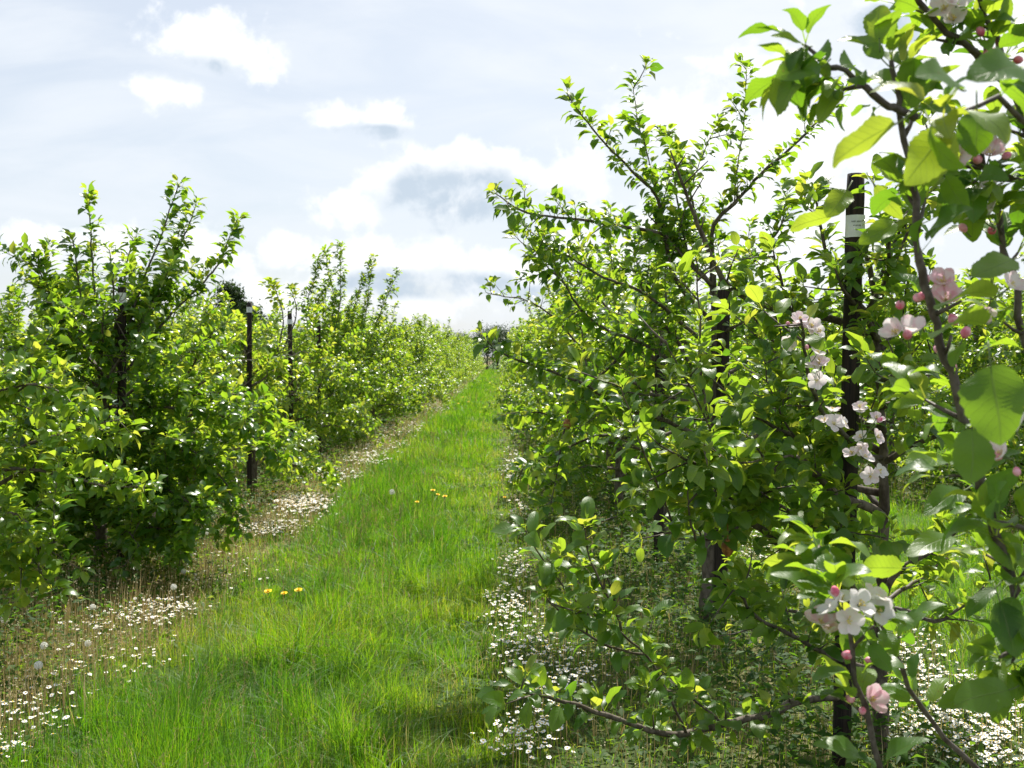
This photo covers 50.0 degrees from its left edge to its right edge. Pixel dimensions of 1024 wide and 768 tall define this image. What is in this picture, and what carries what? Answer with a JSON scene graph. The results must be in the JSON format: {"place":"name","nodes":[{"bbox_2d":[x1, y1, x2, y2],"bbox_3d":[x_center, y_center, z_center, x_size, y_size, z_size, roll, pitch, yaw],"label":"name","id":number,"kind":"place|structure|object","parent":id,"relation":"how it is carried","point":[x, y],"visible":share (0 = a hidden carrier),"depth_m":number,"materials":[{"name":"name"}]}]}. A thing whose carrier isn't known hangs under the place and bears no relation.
{"place":"outdoors","nodes":[
{"label":"outdoors","id":0,"kind":"place"},
{"bbox_2d":[0,367,1023,767],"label":"grass","id":1,"kind":"structure","parent":0,"point":[366,661],"depth_m":5.45,"materials":[{"name":"green plant"}]},
{"bbox_2d":[0,357,1023,767],"bbox_3d":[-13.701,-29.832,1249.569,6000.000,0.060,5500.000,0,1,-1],"label":"ground","id":2,"kind":"structure","parent":0,"point":[628,757],"depth_m":5.53,"materials":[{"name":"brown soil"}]},
{"bbox_2d":[0,321,28,443],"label":"apple tree","id":3,"kind":"object","parent":2,"relation":"on","point":[1,417],"visible":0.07,"depth_m":13.09,"materials":[{"name":"green plant"}]},
{"bbox_2d":[34,661,42,696],"bbox_3d":[-2.056,1.302,4.769,0.037,0.198,0.037,0,1,-1],"label":"dandelion clock","id":4,"kind":"object","parent":2,"relation":"on","point":[38,667],"visible":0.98,"depth_m":4.77,"materials":[{"name":"white plant"}]},
{"bbox_2d":[40,642,47,660],"bbox_3d":[-2.265,1.318,5.316,0.037,0.139,0.037,0,1,-1],"label":"dandelion clock","id":5,"kind":"object","parent":2,"relation":"on","point":[43,645],"visible":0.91,"depth_m":5.31,"materials":[{"name":"white plant"}]},
{"bbox_2d":[0,265,102,443],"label":"apple tree","id":6,"kind":"object","parent":2,"relation":"on","point":[34,322],"visible":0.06,"depth_m":15.17,"materials":[{"name":"green plant"}]},
{"bbox_2d":[26,296,126,403],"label":"apple tree","id":7,"kind":"object","parent":2,"relation":"on","point":[67,347],"depth_m":17.06,"materials":[{"name":"green plant"}]},
{"bbox_2d":[0,307,167,622],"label":"apple tree","id":8,"kind":"object","parent":2,"relation":"on","point":[17,552],"visible":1,"depth_m":5.32,"materials":[{"name":"green plant"}]},
{"bbox_2d":[90,604,95,623],"bbox_3d":[-2.308,1.290,6.043,0.037,0.158,0.037,0,1,-1],"label":"dandelion clock","id":9,"kind":"object","parent":2,"relation":"on","point":[92,606],"visible":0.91,"depth_m":6.04,"materials":[{"name":"white plant"}]},
{"bbox_2d":[112,287,126,570],"bbox_3d":[-2.723,0.369,7.632,0.107,2.080,0.084,0,1,-1],"label":"wooden post","id":10,"kind":"object","parent":2,"relation":"on","point":[121,319],"visible":0.43,"depth_m":7.59,"materials":[{"name":"brown wood"}]},
{"bbox_2d":[0,173,297,587],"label":"apple tree","id":11,"kind":"object","parent":2,"relation":"on","point":[170,511],"visible":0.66,"depth_m":7.46,"materials":[{"name":"green plant"}]},
{"bbox_2d":[126,320,198,419],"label":"apple tree","id":12,"kind":"object","parent":2,"relation":"on","point":[174,353],"depth_m":19.51,"materials":[{"name":"green plant"}]},
{"bbox_2d":[170,584,176,599],"bbox_3d":[-1.997,1.269,6.482,0.036,0.178,0.037,0,1,-1],"label":"dandelion clock","id":13,"kind":"object","parent":2,"relation":"on","point":[173,587],"visible":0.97,"depth_m":6.48,"materials":[{"name":"white plant"}]},
{"bbox_2d":[154,311,214,396],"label":"apple tree","id":14,"kind":"object","parent":2,"relation":"on","point":[180,332],"visible":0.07,"depth_m":21.18,"materials":[{"name":"green plant"}]},
{"bbox_2d":[159,291,239,391],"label":"apple tree","id":15,"kind":"object","parent":2,"relation":"on","point":[196,318],"visible":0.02,"depth_m":23.45,"materials":[{"name":"green plant"}]},
{"bbox_2d":[90,282,319,503],"bbox_3d":[-2.959,0.205,9.737,2.064,2.212,1.998,-1,2,-38],"label":"apple tree","id":16,"kind":"object","parent":2,"relation":"on","point":[206,318],"visible":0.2,"depth_m":9.60,"materials":[{"name":"green plant"}]},
{"bbox_2d":[196,296,266,410],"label":"apple tree","id":17,"kind":"object","parent":2,"relation":"on","point":[231,326],"visible":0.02,"depth_m":25.25,"materials":[{"name":"green plant"}]},
{"bbox_2d":[208,279,258,326],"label":"broadleaf tree","id":18,"kind":"object","parent":2,"relation":"on","point":[236,294],"visible":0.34,"depth_m":61.51,"materials":[{"name":"green plant"}]},
{"bbox_2d":[246,302,251,498],"bbox_3d":[-2.791,0.220,11.677,0.069,2.174,0.061,0,1,-1],"label":"wooden post","id":19,"kind":"object","parent":2,"relation":"on","point":[249,369],"visible":0.65,"depth_m":11.65,"materials":[{"name":"brown wood"}]},
{"bbox_2d":[164,277,347,497],"bbox_3d":[-2.743,0.108,11.771,2.270,2.540,1.947,1,2,43],"label":"apple tree","id":20,"kind":"object","parent":2,"relation":"on","point":[329,477],"visible":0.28,"depth_m":11.89,"materials":[{"name":"green plant"}]},
{"bbox_2d":[245,299,268,328],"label":"broadleaf tree","id":21,"kind":"object","parent":2,"relation":"on","point":[260,316],"visible":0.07,"depth_m":69.61,"materials":[{"name":"green plant"}]},
{"bbox_2d":[40,427,492,767],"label":"flowering grass","id":22,"kind":"structure","parent":2,"relation":"on","point":[347,563],"depth_m":6.07,"materials":[{"name":"green plant"}]},
{"bbox_2d":[264,589,273,613],"bbox_3d":[-1.289,1.231,5.907,0.045,0.273,0.045,-7,16,0],"label":"dandelion","id":23,"kind":"object","parent":2,"relation":"on","point":[268,590],"visible":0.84,"depth_m":5.88,"materials":[{"name":"yellow plant"}]},
{"bbox_2d":[252,309,302,383],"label":"apple tree","id":24,"kind":"object","parent":2,"relation":"on","point":[284,328],"visible":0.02,"depth_m":31.73,"materials":[{"name":"green plant"}]},
{"bbox_2d":[287,311,293,473],"bbox_3d":[-2.845,0.154,14.126,0.080,2.185,0.065,0,1,-1],"label":"wooden post","id":25,"kind":"object","parent":2,"relation":"on","point":[289,320],"visible":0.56,"depth_m":14.10,"materials":[{"name":"brown wood"}]},
{"bbox_2d":[202,299,385,479],"bbox_3d":[-3.007,0.103,14.130,2.051,2.450,2.309,-1,2,-39],"label":"apple tree","id":26,"kind":"object","parent":2,"relation":"on","point":[343,413],"visible":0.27,"depth_m":14.04,"materials":[{"name":"green plant"}]},
{"bbox_2d":[294,588,303,623],"bbox_3d":[-1.133,1.227,5.897,0.045,0.282,0.044,-3,16,-1],"label":"dandelion","id":27,"kind":"object","parent":2,"relation":"on","point":[298,590],"visible":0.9,"depth_m":5.86,"materials":[{"name":"yellow plant"}]},
{"bbox_2d":[317,321,320,455],"bbox_3d":[-2.826,0.140,16.078,0.057,2.114,0.058,0,1,-1],"label":"wooden post","id":28,"kind":"object","parent":2,"relation":"on","point":[319,346],"visible":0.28,"depth_m":16.05,"materials":[{"name":"brown wood"}]},
{"bbox_2d":[266,239,378,457],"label":"apple tree","id":29,"kind":"object","parent":2,"relation":"on","point":[339,397],"visible":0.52,"depth_m":16.07,"materials":[{"name":"green plant"}]},
{"bbox_2d":[287,253,412,446],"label":"apple tree","id":30,"kind":"object","parent":2,"relation":"on","point":[382,371],"visible":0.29,"depth_m":18.18,"materials":[{"name":"green plant"}]},
{"bbox_2d":[327,321,417,425],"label":"apple tree","id":31,"kind":"object","parent":2,"relation":"on","point":[403,395],"visible":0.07,"depth_m":22.60,"materials":[{"name":"green plant"}]},
{"bbox_2d":[321,292,427,432],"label":"apple tree","id":32,"kind":"object","parent":2,"relation":"on","point":[391,335],"visible":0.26,"depth_m":20.51,"materials":[{"name":"green plant"}]},
{"bbox_2d":[365,305,429,424],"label":"apple tree","id":33,"kind":"object","parent":2,"relation":"on","point":[411,366],"visible":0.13,"depth_m":24.79,"materials":[{"name":"green plant"}]},
{"bbox_2d":[366,307,434,413],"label":"apple tree","id":34,"kind":"object","parent":2,"relation":"on","point":[406,337],"visible":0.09,"depth_m":26.64,"materials":[{"name":"green plant"}]},
{"bbox_2d":[365,320,440,408],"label":"apple tree","id":35,"kind":"object","parent":2,"relation":"on","point":[416,354],"visible":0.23,"depth_m":28.81,"materials":[{"name":"green plant"}]},
{"bbox_2d":[415,330,437,397],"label":"apple tree","id":36,"kind":"object","parent":2,"relation":"on","point":[428,366],"visible":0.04,"depth_m":33.10,"materials":[{"name":"green plant"}]},
{"bbox_2d":[411,324,447,394],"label":"apple tree","id":37,"kind":"object","parent":2,"relation":"on","point":[430,339],"visible":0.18,"depth_m":34.89,"materials":[{"name":"green plant"}]},
{"bbox_2d":[409,324,453,408],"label":"apple tree","id":38,"kind":"object","parent":2,"relation":"on","point":[442,397],"visible":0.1,"depth_m":31.22,"materials":[{"name":"green plant"}]},
{"bbox_2d":[407,313,460,399],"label":"apple tree","id":39,"kind":"object","parent":2,"relation":"on","point":[419,321],"visible":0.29,"depth_m":37.22,"materials":[{"name":"green plant"}]},
{"bbox_2d":[412,314,458,396],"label":"apple tree","id":40,"kind":"object","parent":2,"relation":"on","point":[431,330],"visible":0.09,"depth_m":38.94,"materials":[{"name":"green plant"}]},
{"bbox_2d":[421,320,456,389],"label":"apple tree","id":41,"kind":"object","parent":2,"relation":"on","point":[446,352],"visible":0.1,"depth_m":41.39,"materials":[{"name":"green plant"}]},
{"bbox_2d":[433,323,457,385],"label":"apple tree","id":42,"kind":"object","parent":2,"relation":"on","point":[453,339],"visible":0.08,"depth_m":47.42,"materials":[{"name":"green plant"}]},
{"bbox_2d":[433,332,463,391],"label":"apple tree","id":43,"kind":"object","parent":2,"relation":"on","point":[449,380],"visible":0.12,"depth_m":43.34,"materials":[{"name":"green plant"}]},
{"bbox_2d":[435,333,462,386],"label":"apple tree","id":44,"kind":"object","parent":2,"relation":"on","point":[453,365],"visible":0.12,"depth_m":45.33,"materials":[{"name":"green plant"}]},
{"bbox_2d":[440,335,467,388],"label":"apple tree","id":45,"kind":"object","parent":2,"relation":"on","point":[458,373],"visible":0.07,"depth_m":49.55,"materials":[{"name":"green plant"}]},
{"bbox_2d":[447,333,464,377],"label":"apple tree","id":46,"kind":"object","parent":2,"relation":"on","point":[457,356],"visible":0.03,"depth_m":53.71,"materials":[{"name":"green plant"}]},
{"bbox_2d":[445,337,466,378],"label":"apple tree","id":47,"kind":"object","parent":2,"relation":"on","point":[460,358],"visible":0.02,"depth_m":55.95,"materials":[{"name":"green plant"}]},
{"bbox_2d":[450,332,467,375],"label":"apple tree","id":48,"kind":"object","parent":2,"relation":"on","point":[462,353],"visible":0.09,"depth_m":58.06,"materials":[{"name":"green plant"}]},
{"bbox_2d":[441,319,477,385],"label":"apple tree","id":49,"kind":"object","parent":2,"relation":"on","point":[449,332],"visible":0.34,"depth_m":51.28,"materials":[{"name":"green plant"}]},
{"bbox_2d":[455,339,476,381],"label":"apple tree","id":50,"kind":"object","parent":2,"relation":"on","point":[468,361],"visible":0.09,"depth_m":62.59,"materials":[{"name":"green plant"}]},
{"bbox_2d":[453,330,478,378],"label":"apple tree","id":51,"kind":"object","parent":2,"relation":"on","point":[464,360],"visible":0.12,"depth_m":59.94,"materials":[{"name":"green plant"}]},
{"bbox_2d":[456,333,479,369],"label":"apple tree","id":52,"kind":"object","parent":2,"relation":"on","point":[465,342],"visible":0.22,"depth_m":74.64,"materials":[{"name":"green plant"}]},
{"bbox_2d":[463,342,479,371],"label":"apple tree","id":53,"kind":"object","parent":2,"relation":"on","point":[472,364],"visible":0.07,"depth_m":78.66,"materials":[{"name":"green plant"}]},
{"bbox_2d":[463,330,480,359],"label":"apple tree","id":54,"kind":"object","parent":2,"relation":"on","point":[470,343],"visible":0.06,"depth_m":80.85,"materials":[{"name":"green plant"}]},
{"bbox_2d":[443,332,502,369],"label":"hedge","id":55,"kind":"object","parent":2,"relation":"on","point":[488,352],"visible":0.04,"depth_m":122.88,"materials":[{"name":"green plant"}]},
{"bbox_2d":[469,344,479,375],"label":"apple tree","id":56,"kind":"object","parent":2,"relation":"on","point":[475,362],"visible":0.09,"depth_m":82.48,"materials":[{"name":"green plant"}]},
{"bbox_2d":[468,331,480,372],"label":"apple tree","id":57,"kind":"object","parent":2,"relation":"on","point":[475,343],"visible":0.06,"depth_m":89.03,"materials":[{"name":"green plant"}]},
{"bbox_2d":[476,342,487,372],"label":"apple tree","id":58,"kind":"object","parent":2,"relation":"on","point":[480,361],"visible":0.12,"depth_m":95.50,"materials":[{"name":"green plant"}]},
{"bbox_2d":[470,326,507,369],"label":"broadleaf tree","id":59,"kind":"object","parent":2,"relation":"on","point":[498,339],"visible":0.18,"depth_m":125.72,"materials":[{"name":"green plant"}]},
{"bbox_2d":[476,321,512,369],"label":"broadleaf tree","id":60,"kind":"object","parent":2,"relation":"on","point":[503,330],"visible":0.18,"depth_m":127.44,"materials":[{"name":"green plant"}]},
{"bbox_2d":[495,329,516,377],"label":"apple tree","id":61,"kind":"object","parent":2,"relation":"on","point":[504,366],"visible":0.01,"depth_m":56.36,"materials":[{"name":"green plant"}]},
{"bbox_2d":[0,379,1023,767],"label":"weeds","id":62,"kind":"object","parent":2,"relation":"on","point":[752,675],"visible":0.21,"depth_m":5.49,"materials":[{"name":"green plant"}]},
{"bbox_2d":[0,380,1023,767],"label":"dry stalks","id":63,"kind":"object","parent":2,"relation":"on","point":[28,696],"visible":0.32,"depth_m":6.06,"materials":[{"name":"beige plant"}]},
{"bbox_2d":[0,376,1023,767],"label":"daisies","id":64,"kind":"object","parent":2,"relation":"on","point":[566,670],"visible":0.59,"depth_m":5.39,"materials":[{"name":"white plant"}]},
{"bbox_2d":[489,314,535,401],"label":"apple tree","id":65,"kind":"object","parent":2,"relation":"on","point":[513,329],"visible":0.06,"depth_m":35.35,"materials":[{"name":"green plant"}]},
{"bbox_2d":[481,291,550,413],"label":"apple tree","id":66,"kind":"object","parent":2,"relation":"on","point":[499,395],"visible":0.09,"depth_m":26.75,"materials":[{"name":"green plant"}]},
{"bbox_2d":[502,323,529,387],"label":"apple tree","id":67,"kind":"object","parent":2,"relation":"on","point":[507,384],"visible":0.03,"depth_m":31.07,"materials":[{"name":"green plant"}]},
{"bbox_2d":[501,313,533,382],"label":"apple tree","id":68,"kind":"object","parent":2,"relation":"on","point":[506,375],"visible":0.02,"depth_m":29.06,"materials":[{"name":"green plant"}]},
{"bbox_2d":[500,319,536,401],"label":"apple tree","id":69,"kind":"object","parent":2,"relation":"on","point":[511,334],"visible":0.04,"depth_m":37.24,"materials":[{"name":"green plant"}]},
{"bbox_2d":[499,335,538,405],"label":"apple tree","id":70,"kind":"object","parent":2,"relation":"on","point":[517,379],"visible":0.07,"depth_m":22.78,"materials":[{"name":"green plant"}]},
{"bbox_2d":[514,302,546,417],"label":"apple tree","id":71,"kind":"object","parent":2,"relation":"on","point":[530,385],"visible":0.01,"depth_m":20.33,"materials":[{"name":"green plant"}]},
{"bbox_2d":[508,307,556,405],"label":"apple tree","id":72,"kind":"object","parent":2,"relation":"on","point":[530,332],"visible":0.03,"depth_m":24.50,"materials":[{"name":"green plant"}]},
{"bbox_2d":[508,313,575,436],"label":"apple tree","id":73,"kind":"object","parent":2,"relation":"on","point":[547,321],"visible":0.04,"depth_m":18.56,"materials":[{"name":"green plant"}]},
{"bbox_2d":[518,329,598,447],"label":"apple tree","id":74,"kind":"object","parent":2,"relation":"on","point":[540,337],"visible":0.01,"depth_m":16.22,"materials":[{"name":"green plant"}]},
{"bbox_2d":[500,261,643,470],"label":"apple tree","id":75,"kind":"object","parent":2,"relation":"on","point":[549,295],"visible":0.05,"depth_m":14.39,"materials":[{"name":"green plant"}]},
{"bbox_2d":[523,264,699,489],"bbox_3d":[1.140,-0.058,12.396,2.262,2.604,2.454,0,1,-11],"label":"apple tree","id":76,"kind":"object","parent":2,"relation":"on","point":[542,444],"visible":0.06,"depth_m":12.29,"materials":[{"name":"green plant"}]},
{"bbox_2d":[505,200,736,525],"bbox_3d":[1.049,-0.173,10.350,2.566,2.978,2.175,0,1,-16],"label":"apple tree","id":77,"kind":"object","parent":2,"relation":"on","point":[584,486],"visible":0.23,"depth_m":10.08,"materials":[{"name":"green plant"}]},
{"bbox_2d":[479,203,764,560],"bbox_3d":[1.016,0.024,8.312,2.516,2.648,1.664,0,1,-1],"label":"apple tree","id":78,"kind":"object","parent":2,"relation":"on","point":[518,414],"visible":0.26,"depth_m":7.94,"materials":[{"name":"green plant"}]},
{"bbox_2d":[653,343,665,565],"bbox_3d":[1.077,0.552,8.029,0.086,1.694,0.079,0,1,-1],"label":"wooden post","id":79,"kind":"object","parent":2,"relation":"on","point":[657,516],"visible":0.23,"depth_m":8.00,"materials":[{"name":"brown wood"}]},
{"bbox_2d":[469,52,887,621],"bbox_3d":[0.866,-0.244,6.265,2.185,3.248,2.072,0,1,-1],"label":"apple tree","id":80,"kind":"object","parent":2,"relation":"on","point":[669,240],"visible":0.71,"depth_m":6.01,"materials":[{"name":"green plant"}]},
{"bbox_2d":[670,309,737,390],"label":"apple tree","id":81,"kind":"object","parent":2,"relation":"on","point":[698,334],"depth_m":26.30,"materials":[{"name":"green plant"}]},
{"bbox_2d":[714,281,729,622],"bbox_3d":[1.190,0.432,6.226,0.084,2.024,0.077,0,1,-1],"label":"wooden post","id":82,"kind":"object","parent":2,"relation":"on","point":[725,336],"visible":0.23,"depth_m":6.19,"materials":[{"name":"brown wood"}]},
{"bbox_2d":[707,305,768,408],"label":"apple tree","id":83,"kind":"object","parent":2,"relation":"on","point":[736,341],"visible":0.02,"depth_m":22.06,"materials":[{"name":"green plant"}]},
{"bbox_2d":[476,96,1023,758],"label":"apple tree","id":84,"kind":"object","parent":2,"relation":"on","point":[742,506],"visible":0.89,"depth_m":3.53,"materials":[{"name":"green plant"}]},
{"bbox_2d":[729,270,791,436],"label":"apple tree","id":85,"kind":"object","parent":2,"relation":"on","point":[753,366],"visible":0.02,"depth_m":20.06,"materials":[{"name":"green plant"}]},
{"bbox_2d":[749,276,865,418],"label":"apple tree","id":86,"kind":"object","parent":2,"relation":"on","point":[763,383],"visible":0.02,"depth_m":17.93,"materials":[{"name":"green plant"}]},
{"bbox_2d":[831,173,864,766],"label":"wooden post","id":87,"kind":"object","parent":2,"relation":"on","point":[851,389],"visible":0.48,"depth_m":3.99,"materials":[{"name":"brown wood"}]},
{"bbox_2d":[798,294,912,454],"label":"apple tree","id":88,"kind":"object","parent":2,"relation":"on","point":[830,331],"visible":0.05,"depth_m":16.11,"materials":[{"name":"green plant"}]},
{"bbox_2d":[738,0,1023,767],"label":"apple tree","id":89,"kind":"object","parent":2,"relation":"on","point":[989,402],"visible":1,"depth_m":1.40,"materials":[{"name":"green plant"}]},
{"bbox_2d":[827,241,967,472],"bbox_3d":[4.920,-0.342,14.081,2.482,3.136,2.104,0,1,-1],"label":"apple tree","id":90,"kind":"object","parent":2,"relation":"on","point":[868,384],"visible":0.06,"depth_m":14.01,"materials":[{"name":"green plant"}]},
{"bbox_2d":[864,267,1023,491],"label":"apple tree","id":91,"kind":"object","parent":2,"relation":"on","point":[974,362],"visible":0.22,"depth_m":11.87,"materials":[{"name":"green plant"}]},
{"bbox_2d":[906,309,988,419],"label":"apple tree","id":92,"kind":"object","parent":2,"relation":"on","point":[958,361],"visible":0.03,"depth_m":21.82,"materials":[{"name":"green plant"}]},
{"bbox_2d":[924,282,1013,424],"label":"apple tree","id":93,"kind":"object","parent":2,"relation":"on","point":[999,360],"visible":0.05,"depth_m":20.23,"materials":[{"name":"green plant"}]},
{"bbox_2d":[932,252,1023,486],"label":"apple tree","id":94,"kind":"object","parent":2,"relation":"on","point":[1016,353],"visible":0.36,"depth_m":9.82,"materials":[{"name":"green plant"}]},
{"bbox_2d":[998,324,1013,368],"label":"apple tree","id":95,"kind":"object","parent":2,"relation":"on","point":[1008,362],"visible":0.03,"depth_m":17.75,"materials":[{"name":"green plant"}]},
{"bbox_2d":[0,0,1023,356],"label":"sky","id":96,"kind":"structure","parent":0,"point":[382,128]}
]}

